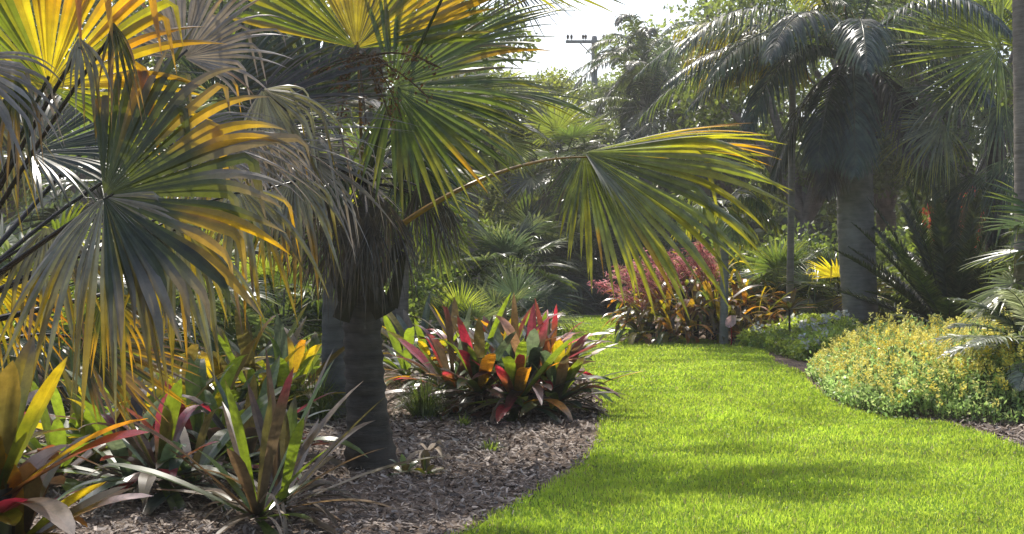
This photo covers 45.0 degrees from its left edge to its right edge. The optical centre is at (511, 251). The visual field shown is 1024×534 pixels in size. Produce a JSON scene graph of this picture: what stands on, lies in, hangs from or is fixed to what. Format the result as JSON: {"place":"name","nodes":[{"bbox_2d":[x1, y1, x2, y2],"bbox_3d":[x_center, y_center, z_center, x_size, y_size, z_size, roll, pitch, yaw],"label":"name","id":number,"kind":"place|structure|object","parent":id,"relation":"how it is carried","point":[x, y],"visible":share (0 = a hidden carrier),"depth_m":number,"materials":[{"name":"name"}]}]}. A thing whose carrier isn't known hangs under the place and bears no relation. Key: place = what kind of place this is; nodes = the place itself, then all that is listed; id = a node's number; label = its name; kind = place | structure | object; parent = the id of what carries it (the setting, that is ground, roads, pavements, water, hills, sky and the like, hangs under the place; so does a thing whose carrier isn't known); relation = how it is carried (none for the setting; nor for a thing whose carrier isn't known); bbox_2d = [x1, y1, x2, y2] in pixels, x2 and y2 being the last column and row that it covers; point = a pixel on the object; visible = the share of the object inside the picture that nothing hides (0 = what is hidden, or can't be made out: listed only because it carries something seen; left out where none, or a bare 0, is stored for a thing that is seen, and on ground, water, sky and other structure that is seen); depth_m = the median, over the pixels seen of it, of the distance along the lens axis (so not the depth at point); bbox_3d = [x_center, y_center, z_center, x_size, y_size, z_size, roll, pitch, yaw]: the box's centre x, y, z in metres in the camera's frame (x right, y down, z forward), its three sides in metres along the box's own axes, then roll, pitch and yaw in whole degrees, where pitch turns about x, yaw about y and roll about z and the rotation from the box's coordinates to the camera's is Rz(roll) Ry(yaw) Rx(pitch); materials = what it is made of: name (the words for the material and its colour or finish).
{"place":"outdoors","nodes":[
{"label":"outdoors","id":0,"kind":"place"},
{"bbox_2d":[17,292,1023,533],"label":"ground","id":1,"kind":"structure","parent":0,"point":[796,364],"depth_m":8.61,"materials":[{"name":"brown wood"}]},
{"bbox_2d":[1,305,61,348],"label":"shrub","id":2,"kind":"object","parent":1,"relation":"on","point":[14,325],"visible":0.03,"depth_m":13.84,"materials":[{"name":"green plant"}]},
{"bbox_2d":[18,185,52,233],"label":"thicket","id":3,"kind":"object","parent":1,"relation":"on","point":[22,208],"depth_m":52.59,"materials":[{"name":"green plant"}]},
{"bbox_2d":[0,208,72,290],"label":"shrub","id":4,"kind":"object","parent":1,"relation":"on","point":[5,262],"visible":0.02,"depth_m":22.24,"materials":[{"name":"green plant"}]},
{"bbox_2d":[0,0,114,229],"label":"broadleaf tree","id":5,"kind":"object","parent":1,"relation":"on","point":[11,210],"visible":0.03,"depth_m":33.65,"materials":[{"name":"green plant"}]},
{"bbox_2d":[3,266,132,344],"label":"shrub","id":6,"kind":"object","parent":1,"relation":"on","point":[48,299],"visible":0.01,"depth_m":16.25,"materials":[{"name":"green plant"}]},
{"bbox_2d":[0,336,151,533],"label":"bromeliad clump","id":7,"kind":"object","parent":1,"relation":"on","point":[24,487],"visible":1,"depth_m":4.20,"materials":[{"name":"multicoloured plant"}]},
{"bbox_2d":[23,359,151,452],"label":"bromeliad clump","id":8,"kind":"object","parent":1,"relation":"on","point":[57,404],"visible":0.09,"depth_m":9.52,"materials":[{"name":"green plant"}]},
{"bbox_2d":[2,105,174,267],"bbox_3d":[-6.327,-0.329,19.077,3.291,3.961,3.411,0,0,0],"label":"fan palm","id":9,"kind":"object","parent":1,"relation":"on","point":[65,181],"visible":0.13,"depth_m":18.61,"materials":[{"name":"plant"}]},
{"bbox_2d":[0,178,183,414],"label":"fan palm","id":10,"kind":"object","parent":1,"relation":"on","point":[11,241],"visible":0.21,"depth_m":12.63,"materials":[{"name":"plant"}]},
{"bbox_2d":[0,0,246,222],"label":"broadleaf tree","id":11,"kind":"object","parent":1,"relation":"on","point":[185,102],"visible":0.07,"depth_m":28.37,"materials":[{"name":"green plant"}]},
{"bbox_2d":[19,175,234,258],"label":"thicket","id":12,"kind":"object","parent":1,"relation":"on","point":[52,204],"visible":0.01,"depth_m":49.57,"materials":[{"name":"green plant"}]},
{"bbox_2d":[22,378,311,516],"bbox_3d":[-2.322,1.411,8.226,2.031,1.348,1.857,0,0,43],"label":"bromeliad clump","id":13,"kind":"object","parent":1,"relation":"on","point":[142,449],"visible":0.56,"depth_m":8.00,"materials":[{"name":"green plant"}]},
{"bbox_2d":[1,337,332,460],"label":"bromeliad clump","id":14,"kind":"object","parent":1,"relation":"on","point":[231,375],"visible":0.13,"depth_m":11.08,"materials":[{"name":"green plant"}]},
{"bbox_2d":[49,197,287,374],"bbox_3d":[-4.081,0.680,14.963,3.126,3.133,3.236,0,0,0],"label":"fan palm","id":15,"kind":"object","parent":1,"relation":"on","point":[178,316],"visible":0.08,"depth_m":14.77,"materials":[{"name":"plant"}]},
{"bbox_2d":[0,0,345,430],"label":"fan palm","id":16,"kind":"object","parent":1,"relation":"on","point":[147,262],"visible":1,"depth_m":5.63,"materials":[{"name":"green plant"}]},
{"bbox_2d":[17,355,366,494],"bbox_3d":[-2.554,1.361,9.110,2.904,1.129,2.221,0,0,-15],"label":"bromeliad clump","id":17,"kind":"object","parent":1,"relation":"on","point":[197,395],"visible":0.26,"depth_m":9.10,"materials":[{"name":"green plant"}]},
{"bbox_2d":[61,0,344,234],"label":"broadleaf tree","id":18,"kind":"object","parent":1,"relation":"on","point":[104,13],"visible":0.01,"depth_m":32.51,"materials":[{"name":"green plant"}]},
{"bbox_2d":[176,262,311,353],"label":"shrub","id":19,"kind":"object","parent":1,"relation":"on","point":[269,312],"visible":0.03,"depth_m":19.10,"materials":[{"name":"green plant"}]},
{"bbox_2d":[166,62,343,280],"bbox_3d":[-4.702,-1.066,22.030,3.600,5.436,3.640,0,0,0],"label":"fan palm","id":20,"kind":"object","parent":1,"relation":"on","point":[207,104],"visible":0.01,"depth_m":21.63,"materials":[{"name":"green plant"}]},
{"bbox_2d":[190,249,322,360],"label":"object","id":21,"kind":"object","parent":1,"relation":"on","point":[288,324],"visible":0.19,"depth_m":16.74,"materials":[{"name":"green plant"}]},
{"bbox_2d":[232,231,306,321],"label":"shrub","id":22,"kind":"object","parent":1,"relation":"on","point":[261,277],"depth_m":26.50,"materials":[{"name":"green plant"}]},
{"bbox_2d":[153,294,391,422],"bbox_3d":[-2.766,1.214,13.290,2.946,1.562,5.180,0,0,0],"label":"bromeliad clump","id":23,"kind":"object","parent":1,"relation":"on","point":[289,349],"visible":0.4,"depth_m":12.26,"materials":[{"name":"green plant"}]},
{"bbox_2d":[109,350,442,533],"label":"bromeliad clump","id":24,"kind":"object","parent":1,"relation":"on","point":[279,430],"visible":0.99,"depth_m":7.23,"materials":[{"name":"green plant"}]},
{"bbox_2d":[164,0,417,296],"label":"broadleaf tree","id":25,"kind":"object","parent":1,"relation":"on","point":[347,120],"visible":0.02,"depth_m":30.44,"materials":[{"name":"green plant"}]},
{"bbox_2d":[276,358,346,426],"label":"grass tuft","id":26,"kind":"object","parent":1,"relation":"on","point":[324,403],"visible":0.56,"depth_m":11.66,"materials":[{"name":"green plant"}]},
{"bbox_2d":[293,507,341,521],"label":"fallen stalk","id":27,"kind":"object","parent":1,"relation":"on","point":[311,509],"visible":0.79,"depth_m":7.46,"materials":[{"name":"brown plant"}]},
{"bbox_2d":[261,281,422,346],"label":"shrub","id":28,"kind":"object","parent":1,"relation":"on","point":[312,316],"visible":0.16,"depth_m":20.53,"materials":[{"name":"green plant"}]},
{"bbox_2d":[208,37,489,415],"bbox_3d":[-1.929,-0.231,12.156,2.816,3.765,3.185,0,0,-42],"label":"fan palm","id":29,"kind":"object","parent":1,"relation":"on","point":[332,338],"visible":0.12,"depth_m":12.07,"materials":[{"name":"green plant"}]},
{"bbox_2d":[288,0,513,280],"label":"broadleaf tree","id":30,"kind":"object","parent":1,"relation":"on","point":[354,113],"depth_m":36.17,"materials":[{"name":"green plant"}]},
{"bbox_2d":[386,454,418,475],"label":"weed seedling","id":31,"kind":"object","parent":1,"relation":"on","point":[406,468],"visible":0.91,"depth_m":8.89,"materials":[{"name":"green plant"}]},
{"bbox_2d":[320,97,493,347],"bbox_3d":[-1.889,-0.464,20.142,3.350,4.236,3.297,0,0,0],"label":"fan palm","id":32,"kind":"object","parent":1,"relation":"on","point":[404,304],"visible":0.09,"depth_m":20.03,"materials":[{"name":"green plant"}]},
{"bbox_2d":[406,439,444,465],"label":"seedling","id":33,"kind":"object","parent":1,"relation":"on","point":[431,448],"visible":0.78,"depth_m":9.18,"materials":[{"name":"beige plant"}]},
{"bbox_2d":[387,354,470,420],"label":"grass tuft","id":34,"kind":"object","parent":1,"relation":"on","point":[426,405],"visible":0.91,"depth_m":11.87,"materials":[{"name":"green plant"}]},
{"bbox_2d":[412,450,446,473],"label":"weed seedling","id":35,"kind":"object","parent":1,"relation":"on","point":[426,467],"visible":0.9,"depth_m":8.83,"materials":[{"name":"green plant"}]},
{"bbox_2d":[384,250,481,336],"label":"shrub","id":36,"kind":"object","parent":1,"relation":"on","point":[428,274],"visible":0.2,"depth_m":23.28,"materials":[{"name":"green plant"}]},
{"bbox_2d":[391,182,498,276],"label":"thicket","id":37,"kind":"object","parent":1,"relation":"on","point":[425,248],"depth_m":51.35,"materials":[{"name":"green plant"}]},
{"bbox_2d":[418,356,471,404],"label":"grass tuft","id":38,"kind":"object","parent":1,"relation":"on","point":[441,389],"visible":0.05,"depth_m":12.94,"materials":[{"name":"green plant"}]},
{"bbox_2d":[351,1,541,262],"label":"broadleaf tree","id":39,"kind":"object","parent":1,"relation":"on","point":[490,202],"visible":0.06,"depth_m":39.96,"materials":[{"name":"green plant"}]},
{"bbox_2d":[389,273,522,355],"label":"fan palm","id":40,"kind":"object","parent":1,"relation":"on","point":[465,302],"visible":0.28,"depth_m":17.23,"materials":[{"name":"green plant"}]},
{"bbox_2d":[453,414,470,425],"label":"weed sprig","id":41,"kind":"object","parent":1,"relation":"on","point":[464,421],"visible":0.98,"depth_m":11.40,"materials":[{"name":"green plant"}]},
{"bbox_2d":[410,214,540,291],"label":"shrub","id":42,"kind":"object","parent":1,"relation":"on","point":[492,260],"visible":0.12,"depth_m":28.54,"materials":[{"name":"green plant"}]},
{"bbox_2d":[381,293,581,392],"bbox_3d":[-1.002,1.287,15.770,2.940,1.458,3.754,0,0,-38],"label":"bromeliad clump","id":43,"kind":"object","parent":1,"relation":"on","point":[405,328],"visible":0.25,"depth_m":15.24,"materials":[{"name":"green plant"}]},
{"bbox_2d":[170,0,797,470],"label":"fan palm","id":44,"kind":"object","parent":1,"relation":"on","point":[432,116],"visible":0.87,"depth_m":9.02,"materials":[{"name":"green plant"}]},
{"bbox_2d":[415,44,558,282],"bbox_3d":[-0.844,-1.515,26.947,3.883,6.332,3.653,0,0,0],"label":"fan palm","id":45,"kind":"object","parent":1,"relation":"on","point":[509,140],"visible":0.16,"depth_m":27.14,"materials":[{"name":"green plant"}]},
{"bbox_2d":[326,0,653,318],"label":"palm tree","id":46,"kind":"object","parent":1,"relation":"on","point":[376,49],"visible":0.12,"depth_m":12.80,"materials":[{"name":"green plant"}]},
{"bbox_2d":[480,435,500,450],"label":"weed sprig","id":47,"kind":"object","parent":1,"relation":"on","point":[490,447],"visible":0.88,"depth_m":9.97,"materials":[{"name":"green plant"}]},
{"bbox_2d":[432,209,585,331],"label":"fan palm","id":48,"kind":"object","parent":1,"relation":"on","point":[502,245],"visible":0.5,"depth_m":23.68,"materials":[{"name":"green plant"}]},
{"bbox_2d":[384,283,641,423],"bbox_3d":[-0.119,1.161,13.210,2.870,1.692,4.113,0,0,0],"label":"bromeliad clump","id":49,"kind":"object","parent":1,"relation":"on","point":[492,359],"visible":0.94,"depth_m":12.18,"materials":[{"name":"multicoloured plant"}]},
{"bbox_2d":[477,66,579,224],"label":"broadleaf tree","id":50,"kind":"object","parent":1,"relation":"on","point":[555,81],"visible":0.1,"depth_m":41.54,"materials":[{"name":"green plant"}]},
{"bbox_2d":[485,202,571,282],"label":"shrub","id":51,"kind":"object","parent":1,"relation":"on","point":[507,213],"visible":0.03,"depth_m":36.78,"materials":[{"name":"green plant"}]},
{"bbox_2d":[466,254,591,345],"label":"fan palm","id":52,"kind":"object","parent":1,"relation":"on","point":[526,297],"visible":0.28,"depth_m":20.36,"materials":[{"name":"green plant"}]},
{"bbox_2d":[480,189,593,313],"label":"fan palm","id":53,"kind":"object","parent":1,"relation":"on","point":[547,234],"visible":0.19,"depth_m":31.59,"materials":[{"name":"green plant"}]},
{"bbox_2d":[428,191,661,258],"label":"thicket","id":54,"kind":"object","parent":1,"relation":"on","point":[502,209],"depth_m":50.42,"materials":[{"name":"green plant"}]},
{"bbox_2d":[485,91,626,274],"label":"fan palm","id":55,"kind":"object","parent":1,"relation":"on","point":[568,132],"visible":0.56,"depth_m":33.64,"materials":[{"name":"green plant"}]},
{"bbox_2d":[505,102,636,222],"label":"feather palm","id":56,"kind":"object","parent":1,"relation":"on","point":[589,111],"visible":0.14,"depth_m":39.65,"materials":[{"name":"plant"}]},
{"bbox_2d":[520,215,623,314],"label":"fan palm","id":57,"kind":"object","parent":1,"relation":"on","point":[563,251],"visible":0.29,"depth_m":32.20,"materials":[{"name":"green plant"}]},
{"bbox_2d":[517,67,626,219],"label":"broadleaf tree","id":58,"kind":"object","parent":1,"relation":"on","point":[589,97],"visible":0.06,"depth_m":46.13,"materials":[{"name":"green plant"}]},
{"bbox_2d":[546,211,629,276],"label":"shrub","id":59,"kind":"object","parent":1,"relation":"on","point":[593,255],"depth_m":37.35,"materials":[{"name":"green plant"}]},
{"bbox_2d":[566,34,621,113],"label":"utility pole","id":60,"kind":"object","parent":1,"relation":"on","point":[593,40],"visible":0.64,"depth_m":47.86,"materials":[{"name":"brown wood"}]},
{"bbox_2d":[524,135,668,274],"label":"feather palm","id":61,"kind":"object","parent":1,"relation":"on","point":[602,204],"visible":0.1,"depth_m":34.65,"materials":[{"name":"plant"}]},
{"bbox_2d":[553,205,671,311],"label":"fan palm","id":62,"kind":"object","parent":1,"relation":"on","point":[616,245],"visible":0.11,"depth_m":33.26,"materials":[{"name":"green plant"}]},
{"bbox_2d":[584,71,672,176],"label":"broadleaf tree","id":63,"kind":"object","parent":1,"relation":"on","point":[601,80],"visible":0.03,"depth_m":48.96,"materials":[{"name":"green plant"}]},
{"bbox_2d":[553,29,719,225],"bbox_3d":[3.980,-2.507,36.912,5.505,8.319,5.021,0,0,29],"label":"feather palm","id":64,"kind":"object","parent":1,"relation":"on","point":[643,83],"visible":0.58,"depth_m":36.74,"materials":[{"name":"green plant"}]},
{"bbox_2d":[565,13,713,183],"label":"feather palm","id":65,"kind":"object","parent":1,"relation":"on","point":[611,39],"visible":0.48,"depth_m":38.43,"materials":[{"name":"green plant"}]},
{"bbox_2d":[582,229,696,313],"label":"shrub","id":66,"kind":"object","parent":1,"relation":"on","point":[612,308],"visible":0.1,"depth_m":32.34,"materials":[{"name":"green plant"}]},
{"bbox_2d":[593,49,734,247],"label":"broadleaf tree","id":67,"kind":"object","parent":1,"relation":"on","point":[672,111],"visible":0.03,"depth_m":43.48,"materials":[{"name":"green plant"}]},
{"bbox_2d":[621,167,725,259],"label":"feather palm","id":68,"kind":"object","parent":1,"relation":"on","point":[674,220],"visible":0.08,"depth_m":35.60,"materials":[{"name":"plant"}]},
{"bbox_2d":[587,236,811,345],"bbox_3d":[3.494,0.954,22.355,4.420,2.470,3.533,0,0,0],"label":"bromeliad clump","id":69,"kind":"object","parent":1,"relation":"on","point":[708,304],"visible":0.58,"depth_m":21.79,"materials":[{"name":"red plant"}]},
{"bbox_2d":[628,77,772,262],"bbox_3d":[5.461,-1.737,35.932,4.295,6.781,3.743,0,0,-45],"label":"feather palm","id":70,"kind":"object","parent":1,"relation":"on","point":[707,190],"visible":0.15,"depth_m":35.64,"materials":[{"name":"green plant"}]},
{"bbox_2d":[606,0,832,258],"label":"broadleaf tree","id":71,"kind":"object","parent":1,"relation":"on","point":[719,183],"visible":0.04,"depth_m":43.79,"materials":[{"name":"green plant"}]},
{"bbox_2d":[675,233,783,329],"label":"shrub","id":72,"kind":"object","parent":1,"relation":"on","point":[738,266],"visible":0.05,"depth_m":25.46,"materials":[{"name":"green plant"}]},
{"bbox_2d":[732,318,767,342],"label":"grass tuft","id":73,"kind":"object","parent":1,"relation":"on","point":[746,326],"visible":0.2,"depth_m":21.41,"materials":[{"name":"green plant"}]},
{"bbox_2d":[653,163,903,259],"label":"thicket","id":74,"kind":"object","parent":1,"relation":"on","point":[760,231],"visible":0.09,"depth_m":49.63,"materials":[{"name":"green plant"}]},
{"bbox_2d":[728,232,835,321],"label":"fan palm","id":75,"kind":"object","parent":1,"relation":"on","point":[774,259],"visible":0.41,"depth_m":23.45,"materials":[{"name":"green plant"}]},
{"bbox_2d":[769,288,817,331],"bbox_3d":[4.561,1.092,20.029,0.814,1.015,0.681,0,0,0],"label":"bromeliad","id":76,"kind":"object","parent":1,"relation":"on","point":[790,305],"visible":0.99,"depth_m":19.98,"materials":[{"name":"green plant"}]},
{"bbox_2d":[735,310,862,360],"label":"flowering ground cover","id":77,"kind":"object","parent":1,"relation":"on","point":[803,337],"visible":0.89,"depth_m":19.32,"materials":[{"name":"green plant"}]},
{"bbox_2d":[672,0,927,318],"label":"feather palm","id":78,"kind":"object","parent":1,"relation":"on","point":[791,211],"visible":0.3,"depth_m":22.38,"materials":[{"name":"plant"}]},
{"bbox_2d":[741,221,882,319],"bbox_3d":[5.891,0.668,24.936,2.914,2.779,2.942,0,0,0],"label":"shrub","id":79,"kind":"object","parent":1,"relation":"on","point":[817,241],"visible":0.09,"depth_m":24.70,"materials":[{"name":"green plant"}]},
{"bbox_2d":[669,0,955,259],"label":"broadleaf tree","id":80,"kind":"object","parent":1,"relation":"on","point":[807,209],"visible":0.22,"depth_m":33.14,"materials":[{"name":"green plant"}]},
{"bbox_2d":[632,0,1012,338],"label":"feather palm","id":81,"kind":"object","parent":1,"relation":"on","point":[840,150],"visible":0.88,"depth_m":19.93,"materials":[{"name":"green plant"}]},
{"bbox_2d":[765,245,908,322],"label":"fan palm","id":82,"kind":"object","parent":1,"relation":"on","point":[826,267],"visible":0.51,"depth_m":22.41,"materials":[{"name":"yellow plant"}]},
{"bbox_2d":[781,180,931,241],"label":"thicket","id":83,"kind":"object","parent":1,"relation":"on","point":[899,197],"visible":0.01,"depth_m":51.95,"materials":[{"name":"green plant"}]},
{"bbox_2d":[744,0,995,299],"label":"broadleaf tree","id":84,"kind":"object","parent":1,"relation":"on","point":[885,206],"visible":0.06,"depth_m":35.73,"materials":[{"name":"green plant"}]},
{"bbox_2d":[815,209,929,325],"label":"shrub","id":85,"kind":"object","parent":1,"relation":"on","point":[881,257],"visible":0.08,"depth_m":24.74,"materials":[{"name":"green plant"}]},
{"bbox_2d":[800,173,1013,330],"bbox_3d":[7.001,0.206,19.504,4.366,2.903,4.206,0,0,-24],"label":"cycad","id":86,"kind":"object","parent":1,"relation":"on","point":[941,282],"visible":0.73,"depth_m":19.11,"materials":[{"name":"green plant"}]},
{"bbox_2d":[804,301,1023,425],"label":"flowering ground cover","id":87,"kind":"object","parent":1,"relation":"on","point":[877,367],"visible":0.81,"depth_m":12.40,"materials":[{"name":"green plant"}]},
{"bbox_2d":[820,0,1013,220],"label":"broadleaf tree","id":88,"kind":"object","parent":1,"relation":"on","point":[976,152],"visible":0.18,"depth_m":30.62,"materials":[{"name":"green plant"}]},
{"bbox_2d":[860,0,1013,318],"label":"fan palm","id":89,"kind":"object","parent":1,"relation":"on","point":[995,140],"visible":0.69,"depth_m":19.28,"materials":[{"name":"green plant"}]},
{"bbox_2d":[879,186,1012,326],"bbox_3d":[8.191,0.309,23.013,2.488,3.050,2.683,0,0,-43],"label":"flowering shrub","id":90,"kind":"object","parent":1,"relation":"on","point":[907,238],"visible":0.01,"depth_m":22.98,"materials":[{"name":"green plant"}]},
{"bbox_2d":[894,155,1013,239],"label":"thicket","id":91,"kind":"object","parent":1,"relation":"on","point":[909,207],"depth_m":51.03,"materials":[{"name":"green plant"}]},
{"bbox_2d":[923,1,1013,145],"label":"broadleaf tree","id":92,"kind":"object","parent":1,"relation":"on","point":[1007,47],"visible":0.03,"depth_m":36.57,"materials":[{"name":"green plant"}]},
{"bbox_2d":[927,204,1012,312],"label":"shrub","id":93,"kind":"object","parent":1,"relation":"on","point":[1009,242],"depth_m":22.61,"materials":[{"name":"green plant"}]},
{"bbox_2d":[918,287,1023,391],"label":"cycad","id":94,"kind":"object","parent":1,"relation":"on","point":[1015,298],"visible":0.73,"depth_m":12.41,"materials":[{"name":"green plant"}]},
{"bbox_2d":[950,173,1023,343],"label":"cycad","id":95,"kind":"object","parent":1,"relation":"on","point":[1006,276],"visible":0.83,"depth_m":13.21,"materials":[{"name":"green plant"}]},
{"bbox_2d":[981,261,1012,319],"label":"shrub","id":96,"kind":"object","parent":1,"relation":"on","point":[1007,306],"visible":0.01,"depth_m":19.91,"materials":[{"name":"green plant"}]},
{"bbox_2d":[1012,0,1023,397],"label":"fan palm","id":97,"kind":"object","parent":1,"relation":"on","point":[1018,60],"visible":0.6,"depth_m":13.21,"materials":[{"name":"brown plant"}]},
{"bbox_2d":[36,0,1012,206],"label":"sky","id":98,"kind":"structure","parent":0,"point":[597,21],"materials":[{"name":"white"}]},
{"bbox_2d":[445,314,1023,533],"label":"lawn","id":99,"kind":"structure","parent":0,"point":[729,523],"depth_m":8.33,"materials":[{"name":"plant"}]},
{"bbox_2d":[599,413,620,422],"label":"weed sprig","id":100,"kind":"object","parent":99,"relation":"on","point":[607,419],"visible":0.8,"depth_m":11.47,"materials":[{"name":"green plant"}]},
{"bbox_2d":[666,187,783,344],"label":"feather palm","id":101,"kind":"object","parent":99,"relation":"on","point":[750,198],"visible":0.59,"depth_m":21.10,"materials":[{"name":"green plant"}]},
{"bbox_2d":[725,315,735,344],"bbox_3d":[3.667,1.332,20.712,0.187,0.538,0.031,0,0,15],"label":"flamingo","id":102,"kind":"object","parent":99,"relation":"on","point":[730,322],"visible":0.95,"depth_m":20.71,"materials":[{"name":"pink plastic"}]}
]}

